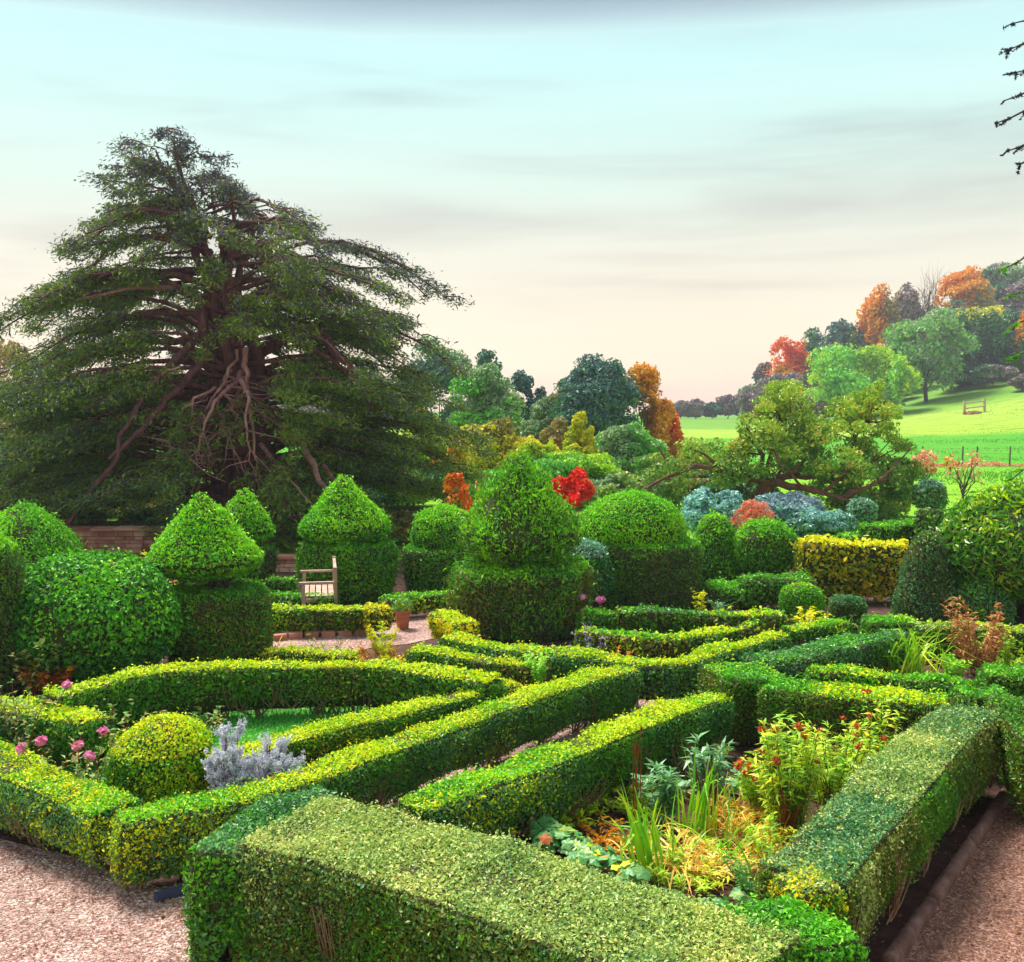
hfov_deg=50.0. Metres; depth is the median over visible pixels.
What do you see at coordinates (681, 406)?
distant tree
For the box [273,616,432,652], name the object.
round gravel court
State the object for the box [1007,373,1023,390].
woodland tree
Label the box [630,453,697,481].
shrub
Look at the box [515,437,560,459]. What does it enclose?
shrub
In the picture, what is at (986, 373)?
woodland tree
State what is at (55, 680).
orange bush
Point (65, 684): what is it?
rose bush
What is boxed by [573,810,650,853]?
herb
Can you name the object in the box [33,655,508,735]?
clipped hedge
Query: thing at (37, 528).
topiary
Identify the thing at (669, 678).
clipped hedge
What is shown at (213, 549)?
topiary
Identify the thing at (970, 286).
woodland tree
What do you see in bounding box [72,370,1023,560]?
meadow
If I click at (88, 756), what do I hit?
rose bush
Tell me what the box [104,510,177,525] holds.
shrub
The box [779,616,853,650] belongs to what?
clipped hedge
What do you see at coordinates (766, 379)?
woodland tree
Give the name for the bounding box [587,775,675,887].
iris clump
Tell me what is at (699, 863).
herb
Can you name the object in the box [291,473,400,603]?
topiary
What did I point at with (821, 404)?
woodland tree
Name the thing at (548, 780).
clipped hedge
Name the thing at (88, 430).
yew tree
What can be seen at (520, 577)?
topiary
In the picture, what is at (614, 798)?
herb
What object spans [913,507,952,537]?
clipped hedge
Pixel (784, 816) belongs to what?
dead stalks
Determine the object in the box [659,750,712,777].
herb
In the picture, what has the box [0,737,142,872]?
clipped hedge
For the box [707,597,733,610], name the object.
spiky plant
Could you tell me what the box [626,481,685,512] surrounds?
shrub
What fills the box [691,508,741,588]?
topiary
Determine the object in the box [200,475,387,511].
shrub
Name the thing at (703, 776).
cut stalks
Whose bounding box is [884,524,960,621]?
topiary
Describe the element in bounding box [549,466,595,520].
maple
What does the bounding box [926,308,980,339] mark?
woodland tree
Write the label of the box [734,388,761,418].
woodland tree
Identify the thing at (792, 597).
topiary
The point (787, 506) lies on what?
shrub
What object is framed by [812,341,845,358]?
woodland tree
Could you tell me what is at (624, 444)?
shrub
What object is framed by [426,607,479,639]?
clipped hedge
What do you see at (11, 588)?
topiary
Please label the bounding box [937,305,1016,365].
woodland tree
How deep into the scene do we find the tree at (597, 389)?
58.35 m
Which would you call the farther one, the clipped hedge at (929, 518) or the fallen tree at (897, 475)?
the fallen tree at (897, 475)
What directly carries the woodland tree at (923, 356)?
on the meadow
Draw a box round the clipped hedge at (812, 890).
[763,859,856,932]
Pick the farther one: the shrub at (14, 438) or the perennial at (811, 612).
the shrub at (14, 438)
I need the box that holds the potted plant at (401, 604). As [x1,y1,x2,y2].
[392,597,412,612]
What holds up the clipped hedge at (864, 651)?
on the soil
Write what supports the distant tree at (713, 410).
on the meadow
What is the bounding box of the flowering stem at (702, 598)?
[690,587,707,611]
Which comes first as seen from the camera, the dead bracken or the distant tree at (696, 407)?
the dead bracken
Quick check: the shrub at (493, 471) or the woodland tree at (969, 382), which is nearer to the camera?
the shrub at (493, 471)
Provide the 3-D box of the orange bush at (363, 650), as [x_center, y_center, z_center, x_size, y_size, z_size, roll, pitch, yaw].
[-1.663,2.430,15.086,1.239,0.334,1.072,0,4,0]
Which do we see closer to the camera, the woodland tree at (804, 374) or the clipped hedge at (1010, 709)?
the clipped hedge at (1010, 709)
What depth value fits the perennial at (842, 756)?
10.64 m
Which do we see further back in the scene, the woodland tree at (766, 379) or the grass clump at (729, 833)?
the woodland tree at (766, 379)
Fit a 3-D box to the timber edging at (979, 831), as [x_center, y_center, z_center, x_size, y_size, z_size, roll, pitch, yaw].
[4.237,2.911,9.668,0.113,0.108,1.654,3,5,34]
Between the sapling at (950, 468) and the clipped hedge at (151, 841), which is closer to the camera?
the clipped hedge at (151, 841)
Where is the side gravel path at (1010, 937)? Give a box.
[902,798,1023,961]
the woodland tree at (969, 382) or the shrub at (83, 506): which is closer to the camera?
the shrub at (83, 506)
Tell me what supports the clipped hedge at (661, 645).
on the soil
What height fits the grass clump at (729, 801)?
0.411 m
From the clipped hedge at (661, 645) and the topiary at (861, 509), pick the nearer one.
the clipped hedge at (661, 645)
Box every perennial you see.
[733,758,768,819]
[735,754,771,795]
[744,810,800,855]
[746,708,828,846]
[778,739,857,792]
[786,720,888,811]
[788,610,858,630]
[790,606,830,623]
[827,738,877,772]
[840,688,907,766]
[941,595,1011,676]
[972,626,1023,665]
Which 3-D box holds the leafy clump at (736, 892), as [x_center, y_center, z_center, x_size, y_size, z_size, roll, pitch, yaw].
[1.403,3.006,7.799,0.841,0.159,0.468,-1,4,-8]
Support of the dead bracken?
on the meadow
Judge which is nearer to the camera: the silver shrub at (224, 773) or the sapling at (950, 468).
the silver shrub at (224, 773)
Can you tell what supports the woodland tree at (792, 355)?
on the meadow
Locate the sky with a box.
[0,0,1023,413]
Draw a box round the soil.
[0,560,1023,961]
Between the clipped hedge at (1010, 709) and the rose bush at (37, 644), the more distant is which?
the rose bush at (37, 644)
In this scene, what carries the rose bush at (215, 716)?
on the lawn at (71, 770)
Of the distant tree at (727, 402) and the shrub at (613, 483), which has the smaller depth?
the shrub at (613, 483)
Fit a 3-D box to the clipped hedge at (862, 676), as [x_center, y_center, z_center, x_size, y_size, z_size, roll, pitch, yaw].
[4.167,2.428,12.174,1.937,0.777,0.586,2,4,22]
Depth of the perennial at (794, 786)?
8.94 m
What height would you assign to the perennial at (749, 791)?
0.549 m
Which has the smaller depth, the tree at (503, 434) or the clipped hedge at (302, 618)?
the clipped hedge at (302, 618)
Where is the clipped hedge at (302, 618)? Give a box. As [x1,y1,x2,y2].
[271,601,364,635]
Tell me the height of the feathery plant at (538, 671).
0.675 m
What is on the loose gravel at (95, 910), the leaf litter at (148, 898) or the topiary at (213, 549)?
the leaf litter at (148, 898)
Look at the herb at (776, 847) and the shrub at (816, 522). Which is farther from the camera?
the shrub at (816, 522)
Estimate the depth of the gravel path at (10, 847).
7.86 m
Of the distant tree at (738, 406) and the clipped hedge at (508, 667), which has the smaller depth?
the clipped hedge at (508, 667)
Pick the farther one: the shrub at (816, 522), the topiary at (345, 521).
the shrub at (816, 522)
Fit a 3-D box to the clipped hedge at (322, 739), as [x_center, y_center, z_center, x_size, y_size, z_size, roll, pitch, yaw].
[-1.320,2.563,11.066,0.582,0.658,3.999,4,5,44]
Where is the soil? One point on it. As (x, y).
(886, 934)
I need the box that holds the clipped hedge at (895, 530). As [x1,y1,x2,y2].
[858,518,915,544]
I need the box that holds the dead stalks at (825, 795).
[818,767,841,807]
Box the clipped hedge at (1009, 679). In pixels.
[970,660,1023,697]
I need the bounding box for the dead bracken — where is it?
[911,460,1023,466]
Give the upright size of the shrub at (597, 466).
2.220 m
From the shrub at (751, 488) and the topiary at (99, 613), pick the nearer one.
the topiary at (99, 613)
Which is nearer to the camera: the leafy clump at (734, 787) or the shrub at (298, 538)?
the leafy clump at (734, 787)
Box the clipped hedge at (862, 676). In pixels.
[798,659,980,698]
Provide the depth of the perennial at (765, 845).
8.59 m
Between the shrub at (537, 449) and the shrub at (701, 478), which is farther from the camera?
the shrub at (537, 449)
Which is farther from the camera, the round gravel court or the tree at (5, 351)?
the tree at (5, 351)
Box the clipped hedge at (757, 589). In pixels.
[736,570,816,607]
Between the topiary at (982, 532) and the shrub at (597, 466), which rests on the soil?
the topiary at (982, 532)
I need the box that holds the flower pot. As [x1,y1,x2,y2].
[394,609,411,629]
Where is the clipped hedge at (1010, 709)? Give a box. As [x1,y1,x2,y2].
[983,688,1023,817]
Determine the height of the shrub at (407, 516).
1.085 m
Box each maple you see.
[442,472,481,510]
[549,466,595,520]
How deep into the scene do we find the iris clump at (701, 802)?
9.00 m
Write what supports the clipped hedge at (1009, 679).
on the soil
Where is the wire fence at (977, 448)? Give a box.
[702,446,1023,465]
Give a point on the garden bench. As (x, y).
(331, 586)
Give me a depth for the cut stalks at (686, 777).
9.98 m
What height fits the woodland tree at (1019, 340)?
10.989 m
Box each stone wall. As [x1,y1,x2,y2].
[68,526,167,558]
[275,554,301,571]
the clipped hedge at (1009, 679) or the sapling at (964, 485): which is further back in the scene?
the sapling at (964, 485)
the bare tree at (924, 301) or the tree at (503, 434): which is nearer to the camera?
the tree at (503, 434)
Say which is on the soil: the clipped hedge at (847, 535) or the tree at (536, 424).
the clipped hedge at (847, 535)
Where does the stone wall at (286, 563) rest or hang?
on the soil
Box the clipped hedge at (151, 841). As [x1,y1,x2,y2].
[102,661,643,891]
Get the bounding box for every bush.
[0,679,81,756]
[9,636,59,695]
[13,661,77,694]
[14,726,119,785]
[94,696,168,751]
[175,697,225,736]
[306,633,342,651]
[349,641,422,662]
[576,594,605,611]
[607,645,633,657]
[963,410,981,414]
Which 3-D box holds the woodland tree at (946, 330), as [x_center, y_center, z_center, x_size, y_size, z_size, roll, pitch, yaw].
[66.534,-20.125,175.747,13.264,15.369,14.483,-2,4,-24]
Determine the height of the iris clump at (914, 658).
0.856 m
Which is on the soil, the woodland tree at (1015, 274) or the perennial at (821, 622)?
the perennial at (821, 622)
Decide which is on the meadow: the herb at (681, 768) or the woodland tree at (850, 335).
the woodland tree at (850, 335)
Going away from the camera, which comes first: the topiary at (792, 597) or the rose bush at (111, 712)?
the rose bush at (111, 712)
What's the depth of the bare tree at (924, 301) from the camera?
232.24 m
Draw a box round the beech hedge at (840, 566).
[789,533,910,602]
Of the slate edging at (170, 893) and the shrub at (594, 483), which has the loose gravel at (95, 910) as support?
the slate edging at (170, 893)
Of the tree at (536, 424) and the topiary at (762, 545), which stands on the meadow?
the tree at (536, 424)
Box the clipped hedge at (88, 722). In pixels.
[0,690,116,768]
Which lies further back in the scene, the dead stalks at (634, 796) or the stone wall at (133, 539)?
the stone wall at (133, 539)
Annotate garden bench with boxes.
[299,556,336,604]
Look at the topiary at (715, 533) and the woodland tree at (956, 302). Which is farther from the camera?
the woodland tree at (956, 302)
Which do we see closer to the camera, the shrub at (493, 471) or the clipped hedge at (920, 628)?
the clipped hedge at (920, 628)
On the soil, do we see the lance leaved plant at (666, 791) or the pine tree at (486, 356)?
the lance leaved plant at (666, 791)
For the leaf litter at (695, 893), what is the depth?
9.49 m
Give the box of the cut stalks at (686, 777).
[671,744,690,803]
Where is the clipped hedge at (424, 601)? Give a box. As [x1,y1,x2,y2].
[378,588,455,616]
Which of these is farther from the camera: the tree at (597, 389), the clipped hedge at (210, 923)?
the tree at (597, 389)
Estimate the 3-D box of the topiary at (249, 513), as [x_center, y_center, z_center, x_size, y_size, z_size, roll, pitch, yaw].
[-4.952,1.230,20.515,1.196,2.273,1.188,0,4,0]
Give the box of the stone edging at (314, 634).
[273,629,377,640]
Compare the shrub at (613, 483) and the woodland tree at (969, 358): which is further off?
the woodland tree at (969, 358)
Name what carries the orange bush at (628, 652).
on the soil
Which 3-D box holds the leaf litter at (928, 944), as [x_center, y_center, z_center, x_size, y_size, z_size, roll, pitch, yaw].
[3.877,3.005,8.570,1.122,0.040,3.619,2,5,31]
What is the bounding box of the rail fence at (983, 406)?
[963,398,985,411]
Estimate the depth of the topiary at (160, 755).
9.62 m
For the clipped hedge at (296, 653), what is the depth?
14.95 m
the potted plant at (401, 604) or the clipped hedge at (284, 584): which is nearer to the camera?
the potted plant at (401, 604)
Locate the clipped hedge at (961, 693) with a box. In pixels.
[948,681,1012,712]
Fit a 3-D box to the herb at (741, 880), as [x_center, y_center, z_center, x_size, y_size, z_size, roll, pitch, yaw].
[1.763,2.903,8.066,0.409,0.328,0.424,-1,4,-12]
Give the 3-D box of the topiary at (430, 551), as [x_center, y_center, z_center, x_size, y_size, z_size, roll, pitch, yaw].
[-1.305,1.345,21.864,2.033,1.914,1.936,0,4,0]
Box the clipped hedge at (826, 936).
[677,889,869,961]
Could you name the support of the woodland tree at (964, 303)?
on the meadow
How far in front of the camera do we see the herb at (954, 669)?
14.38 m
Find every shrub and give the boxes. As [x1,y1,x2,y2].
[0,382,35,448]
[0,482,130,514]
[59,509,113,525]
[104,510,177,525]
[122,497,186,512]
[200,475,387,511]
[200,717,260,793]
[238,732,305,784]
[273,512,306,545]
[371,468,446,508]
[389,508,419,542]
[405,407,445,460]
[432,436,471,505]
[440,468,500,504]
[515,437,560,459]
[527,449,624,485]
[539,416,568,450]
[573,478,627,510]
[594,421,669,474]
[594,470,650,497]
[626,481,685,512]
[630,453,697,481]
[668,469,731,504]
[681,486,743,536]
[697,480,783,505]
[728,499,775,528]
[739,491,825,528]
[784,508,859,538]
[820,489,912,514]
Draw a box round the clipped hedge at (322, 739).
[200,675,522,794]
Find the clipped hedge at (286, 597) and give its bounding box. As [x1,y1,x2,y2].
[270,590,341,606]
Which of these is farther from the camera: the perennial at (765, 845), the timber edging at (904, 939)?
the perennial at (765, 845)
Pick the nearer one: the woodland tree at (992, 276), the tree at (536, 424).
the tree at (536, 424)
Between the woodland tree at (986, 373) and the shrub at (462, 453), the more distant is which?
the woodland tree at (986, 373)
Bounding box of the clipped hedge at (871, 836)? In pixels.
[751,699,1000,946]
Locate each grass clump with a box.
[605,793,754,894]
[657,799,782,889]
[669,778,770,835]
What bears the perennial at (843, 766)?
on the soil
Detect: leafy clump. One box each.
[522,815,652,886]
[651,885,756,911]
[706,746,729,766]
[718,767,754,792]
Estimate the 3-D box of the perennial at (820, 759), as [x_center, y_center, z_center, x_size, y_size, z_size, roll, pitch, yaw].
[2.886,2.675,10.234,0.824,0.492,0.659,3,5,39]
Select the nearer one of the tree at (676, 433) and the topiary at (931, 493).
the topiary at (931, 493)
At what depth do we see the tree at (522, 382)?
65.27 m
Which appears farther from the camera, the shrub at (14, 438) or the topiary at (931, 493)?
the shrub at (14, 438)
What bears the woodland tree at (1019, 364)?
on the meadow
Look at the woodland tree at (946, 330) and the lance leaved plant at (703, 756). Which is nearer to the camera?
the lance leaved plant at (703, 756)
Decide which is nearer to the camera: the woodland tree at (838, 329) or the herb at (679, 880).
the herb at (679, 880)
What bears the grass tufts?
on the meadow
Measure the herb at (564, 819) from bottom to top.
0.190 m
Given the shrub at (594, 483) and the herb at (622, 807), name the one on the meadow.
the shrub at (594, 483)
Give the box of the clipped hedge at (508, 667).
[403,641,537,686]
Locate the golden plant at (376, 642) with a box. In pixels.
[365,618,399,657]
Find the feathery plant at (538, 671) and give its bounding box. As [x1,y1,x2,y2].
[522,646,549,685]
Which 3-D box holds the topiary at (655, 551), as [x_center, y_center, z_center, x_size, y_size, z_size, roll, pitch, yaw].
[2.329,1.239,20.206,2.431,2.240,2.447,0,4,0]
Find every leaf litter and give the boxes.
[0,852,187,917]
[10,870,187,961]
[518,742,818,901]
[882,791,1023,960]
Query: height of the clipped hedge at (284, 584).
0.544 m
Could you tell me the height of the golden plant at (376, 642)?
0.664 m
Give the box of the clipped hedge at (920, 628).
[911,617,1023,660]
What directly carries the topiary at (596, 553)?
on the soil
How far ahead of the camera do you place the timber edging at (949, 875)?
8.36 m
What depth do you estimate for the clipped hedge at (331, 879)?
6.10 m
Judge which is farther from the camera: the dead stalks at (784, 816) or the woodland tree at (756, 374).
the woodland tree at (756, 374)
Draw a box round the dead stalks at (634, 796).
[632,725,641,833]
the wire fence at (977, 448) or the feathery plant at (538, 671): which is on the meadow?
the wire fence at (977, 448)
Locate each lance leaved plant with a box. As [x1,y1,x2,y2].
[630,757,696,825]
[680,731,739,795]
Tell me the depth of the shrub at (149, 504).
35.75 m
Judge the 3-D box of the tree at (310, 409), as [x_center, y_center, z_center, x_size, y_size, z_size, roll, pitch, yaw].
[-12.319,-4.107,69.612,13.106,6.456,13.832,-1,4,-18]
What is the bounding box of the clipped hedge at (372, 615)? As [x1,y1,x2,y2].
[360,601,395,634]
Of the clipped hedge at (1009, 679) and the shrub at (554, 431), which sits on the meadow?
the shrub at (554, 431)
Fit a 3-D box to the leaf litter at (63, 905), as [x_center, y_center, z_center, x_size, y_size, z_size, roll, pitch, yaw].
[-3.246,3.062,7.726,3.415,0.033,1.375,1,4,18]
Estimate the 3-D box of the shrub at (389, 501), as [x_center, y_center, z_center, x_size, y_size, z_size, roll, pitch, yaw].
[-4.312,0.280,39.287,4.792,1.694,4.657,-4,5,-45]
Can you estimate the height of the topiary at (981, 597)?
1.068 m
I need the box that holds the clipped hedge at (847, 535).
[832,528,869,542]
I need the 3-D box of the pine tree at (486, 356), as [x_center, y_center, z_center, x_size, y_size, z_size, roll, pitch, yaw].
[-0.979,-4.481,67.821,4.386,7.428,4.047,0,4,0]
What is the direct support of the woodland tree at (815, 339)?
on the meadow
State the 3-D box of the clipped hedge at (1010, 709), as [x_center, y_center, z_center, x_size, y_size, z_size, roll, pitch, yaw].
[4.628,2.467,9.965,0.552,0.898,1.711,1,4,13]
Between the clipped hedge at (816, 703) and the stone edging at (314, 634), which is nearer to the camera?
the clipped hedge at (816, 703)
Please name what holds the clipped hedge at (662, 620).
on the soil
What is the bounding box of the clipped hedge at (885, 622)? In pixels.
[855,612,917,634]
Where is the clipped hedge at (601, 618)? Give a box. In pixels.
[575,605,620,630]
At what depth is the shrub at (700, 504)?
28.69 m
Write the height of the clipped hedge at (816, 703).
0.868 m
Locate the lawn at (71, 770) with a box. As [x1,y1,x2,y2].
[35,706,374,787]
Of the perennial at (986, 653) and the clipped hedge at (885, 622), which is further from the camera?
the clipped hedge at (885, 622)
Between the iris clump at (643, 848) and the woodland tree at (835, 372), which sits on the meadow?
the woodland tree at (835, 372)
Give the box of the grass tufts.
[907,397,1023,512]
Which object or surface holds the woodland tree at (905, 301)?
on the meadow
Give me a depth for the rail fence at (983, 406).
149.55 m
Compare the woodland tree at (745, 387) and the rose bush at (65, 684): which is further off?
the woodland tree at (745, 387)
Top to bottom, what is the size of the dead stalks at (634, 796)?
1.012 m
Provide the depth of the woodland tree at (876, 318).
212.51 m
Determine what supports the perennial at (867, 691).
on the soil
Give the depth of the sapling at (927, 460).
45.99 m
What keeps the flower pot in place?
on the round gravel court
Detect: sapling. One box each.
[911,449,939,479]
[936,456,956,470]
[942,450,985,498]
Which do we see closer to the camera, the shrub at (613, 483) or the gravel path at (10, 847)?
the gravel path at (10, 847)
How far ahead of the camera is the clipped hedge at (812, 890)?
6.22 m
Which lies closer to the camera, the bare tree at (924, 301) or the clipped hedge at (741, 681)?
the clipped hedge at (741, 681)
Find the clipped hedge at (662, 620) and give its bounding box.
[615,603,790,634]
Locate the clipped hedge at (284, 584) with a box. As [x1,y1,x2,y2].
[264,574,299,592]
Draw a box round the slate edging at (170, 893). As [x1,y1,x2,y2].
[153,884,189,902]
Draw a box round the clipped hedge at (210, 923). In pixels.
[175,784,355,961]
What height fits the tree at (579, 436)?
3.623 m
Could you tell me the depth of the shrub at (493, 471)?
36.17 m
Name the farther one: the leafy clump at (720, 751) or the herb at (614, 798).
the leafy clump at (720, 751)
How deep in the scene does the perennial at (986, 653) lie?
14.63 m
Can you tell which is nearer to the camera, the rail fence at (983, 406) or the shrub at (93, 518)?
the shrub at (93, 518)
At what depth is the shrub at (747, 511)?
26.93 m
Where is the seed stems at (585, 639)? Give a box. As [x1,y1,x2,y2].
[572,621,607,650]
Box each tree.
[0,124,499,551]
[0,338,31,384]
[269,372,403,442]
[391,333,474,459]
[446,362,527,436]
[460,416,535,471]
[464,349,502,405]
[510,369,547,436]
[519,392,562,444]
[544,353,645,446]
[562,411,598,454]
[623,361,675,449]
[636,376,925,520]
[663,409,685,457]
[673,400,689,418]
[687,398,705,418]
[702,401,722,417]
[715,394,738,418]
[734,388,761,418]
[734,393,740,416]
[737,383,757,415]
[749,372,806,405]
[751,361,772,383]
[760,335,812,378]
[770,361,794,374]
[793,375,836,416]
[797,370,810,390]
[800,342,924,409]
[801,326,832,359]
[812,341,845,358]
[823,318,863,346]
[842,329,870,374]
[855,282,903,350]
[880,307,981,402]
[883,340,934,393]
[889,282,927,342]
[916,268,947,320]
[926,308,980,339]
[927,265,998,313]
[928,346,980,390]
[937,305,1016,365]
[940,361,989,386]
[942,300,963,308]
[954,293,997,310]
[960,363,1020,384]
[974,309,1023,370]
[978,263,1005,286]
[980,281,1020,309]
[982,261,1023,283]
[994,20,1023,481]
[995,277,1023,311]
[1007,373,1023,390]
[1011,311,1023,370]
[1014,360,1023,369]
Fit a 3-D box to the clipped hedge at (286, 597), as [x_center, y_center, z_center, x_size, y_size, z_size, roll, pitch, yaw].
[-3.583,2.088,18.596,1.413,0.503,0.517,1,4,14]
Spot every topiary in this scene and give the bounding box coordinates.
[0,498,90,572]
[0,529,34,696]
[6,545,187,684]
[98,707,219,805]
[143,491,275,663]
[222,488,280,584]
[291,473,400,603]
[399,501,474,592]
[440,449,599,644]
[559,537,616,602]
[579,487,706,611]
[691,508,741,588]
[698,576,751,609]
[731,516,798,574]
[776,580,826,622]
[827,593,868,633]
[846,496,878,524]
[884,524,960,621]
[908,477,949,509]
[936,476,1023,616]
[951,575,1021,625]
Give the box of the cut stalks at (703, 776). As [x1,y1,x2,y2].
[692,754,717,827]
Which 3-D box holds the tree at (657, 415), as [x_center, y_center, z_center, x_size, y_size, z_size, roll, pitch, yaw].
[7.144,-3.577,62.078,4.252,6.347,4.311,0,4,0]
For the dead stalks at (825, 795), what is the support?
on the soil
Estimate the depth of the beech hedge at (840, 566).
20.12 m
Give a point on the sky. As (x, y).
(685, 189)
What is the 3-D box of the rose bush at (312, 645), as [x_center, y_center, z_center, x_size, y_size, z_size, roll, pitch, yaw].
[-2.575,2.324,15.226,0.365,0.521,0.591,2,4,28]
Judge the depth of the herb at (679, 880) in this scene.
8.16 m
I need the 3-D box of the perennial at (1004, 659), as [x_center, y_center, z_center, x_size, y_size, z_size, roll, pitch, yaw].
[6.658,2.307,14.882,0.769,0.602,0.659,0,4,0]
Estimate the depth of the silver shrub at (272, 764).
9.13 m
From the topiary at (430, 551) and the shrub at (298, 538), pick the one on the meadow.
the shrub at (298, 538)
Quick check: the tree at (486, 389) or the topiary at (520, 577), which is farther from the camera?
the tree at (486, 389)
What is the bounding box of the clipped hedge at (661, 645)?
[570,618,791,661]
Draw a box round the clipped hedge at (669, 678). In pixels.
[437,627,792,702]
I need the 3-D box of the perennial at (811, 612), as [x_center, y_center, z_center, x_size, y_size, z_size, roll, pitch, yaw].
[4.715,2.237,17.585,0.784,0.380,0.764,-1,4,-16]
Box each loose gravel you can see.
[0,849,232,961]
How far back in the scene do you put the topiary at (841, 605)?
17.41 m
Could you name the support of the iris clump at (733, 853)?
on the soil
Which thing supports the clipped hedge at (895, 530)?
on the soil
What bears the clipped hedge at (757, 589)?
on the soil
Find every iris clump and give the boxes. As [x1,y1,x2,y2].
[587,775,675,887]
[659,744,746,846]
[664,815,777,882]
[855,616,977,674]
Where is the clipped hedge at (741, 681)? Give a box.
[693,657,786,744]
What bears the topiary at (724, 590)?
on the soil
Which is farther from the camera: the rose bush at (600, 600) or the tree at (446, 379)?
the tree at (446, 379)
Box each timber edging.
[880,896,936,961]
[925,838,975,904]
[965,786,1009,846]
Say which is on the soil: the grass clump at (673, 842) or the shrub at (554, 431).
the grass clump at (673, 842)
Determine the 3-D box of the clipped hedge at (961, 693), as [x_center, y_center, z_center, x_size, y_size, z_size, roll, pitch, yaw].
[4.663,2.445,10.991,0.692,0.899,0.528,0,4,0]
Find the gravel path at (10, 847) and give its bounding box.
[0,699,677,961]
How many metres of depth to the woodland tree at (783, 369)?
203.19 m
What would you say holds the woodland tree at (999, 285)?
on the meadow
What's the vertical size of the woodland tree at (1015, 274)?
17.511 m
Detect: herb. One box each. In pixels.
[553,797,612,828]
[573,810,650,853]
[589,787,629,807]
[597,782,679,818]
[645,838,729,894]
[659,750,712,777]
[668,827,774,882]
[700,794,779,837]
[722,849,763,898]
[745,827,792,860]
[940,652,974,677]
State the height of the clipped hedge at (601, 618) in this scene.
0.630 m
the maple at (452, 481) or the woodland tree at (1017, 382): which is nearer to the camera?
the maple at (452, 481)
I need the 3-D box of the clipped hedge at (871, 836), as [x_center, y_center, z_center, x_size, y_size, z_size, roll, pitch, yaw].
[2.980,2.591,8.467,0.802,0.953,4.670,3,5,35]
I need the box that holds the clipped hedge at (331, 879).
[226,789,808,961]
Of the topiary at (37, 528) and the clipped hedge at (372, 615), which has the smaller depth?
the clipped hedge at (372, 615)
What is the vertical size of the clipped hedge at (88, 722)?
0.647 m
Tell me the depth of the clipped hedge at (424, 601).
18.80 m
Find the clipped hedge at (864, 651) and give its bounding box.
[738,627,917,679]
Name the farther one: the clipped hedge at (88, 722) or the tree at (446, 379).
the tree at (446, 379)
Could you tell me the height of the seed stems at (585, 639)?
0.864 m
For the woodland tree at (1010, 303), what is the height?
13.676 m
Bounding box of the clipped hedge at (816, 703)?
[752,673,958,758]
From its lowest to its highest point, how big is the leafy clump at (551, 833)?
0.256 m
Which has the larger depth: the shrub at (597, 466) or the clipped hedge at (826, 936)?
the shrub at (597, 466)
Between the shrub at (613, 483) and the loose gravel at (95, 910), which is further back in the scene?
the shrub at (613, 483)
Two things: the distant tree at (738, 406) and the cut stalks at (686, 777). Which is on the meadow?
the distant tree at (738, 406)
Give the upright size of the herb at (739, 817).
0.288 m
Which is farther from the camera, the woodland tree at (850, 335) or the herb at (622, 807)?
the woodland tree at (850, 335)
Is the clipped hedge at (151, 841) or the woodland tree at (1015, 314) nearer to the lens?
the clipped hedge at (151, 841)
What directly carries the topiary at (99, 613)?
on the soil
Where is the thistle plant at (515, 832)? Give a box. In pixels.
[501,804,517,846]
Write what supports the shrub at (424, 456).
on the meadow
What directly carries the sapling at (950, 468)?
on the meadow
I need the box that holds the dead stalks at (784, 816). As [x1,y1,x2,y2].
[774,789,800,850]
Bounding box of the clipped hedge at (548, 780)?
[396,690,736,842]
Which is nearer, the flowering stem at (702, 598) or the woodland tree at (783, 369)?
the flowering stem at (702, 598)
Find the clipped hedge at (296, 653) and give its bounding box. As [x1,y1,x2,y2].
[259,643,361,663]
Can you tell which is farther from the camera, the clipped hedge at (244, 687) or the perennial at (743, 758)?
the clipped hedge at (244, 687)

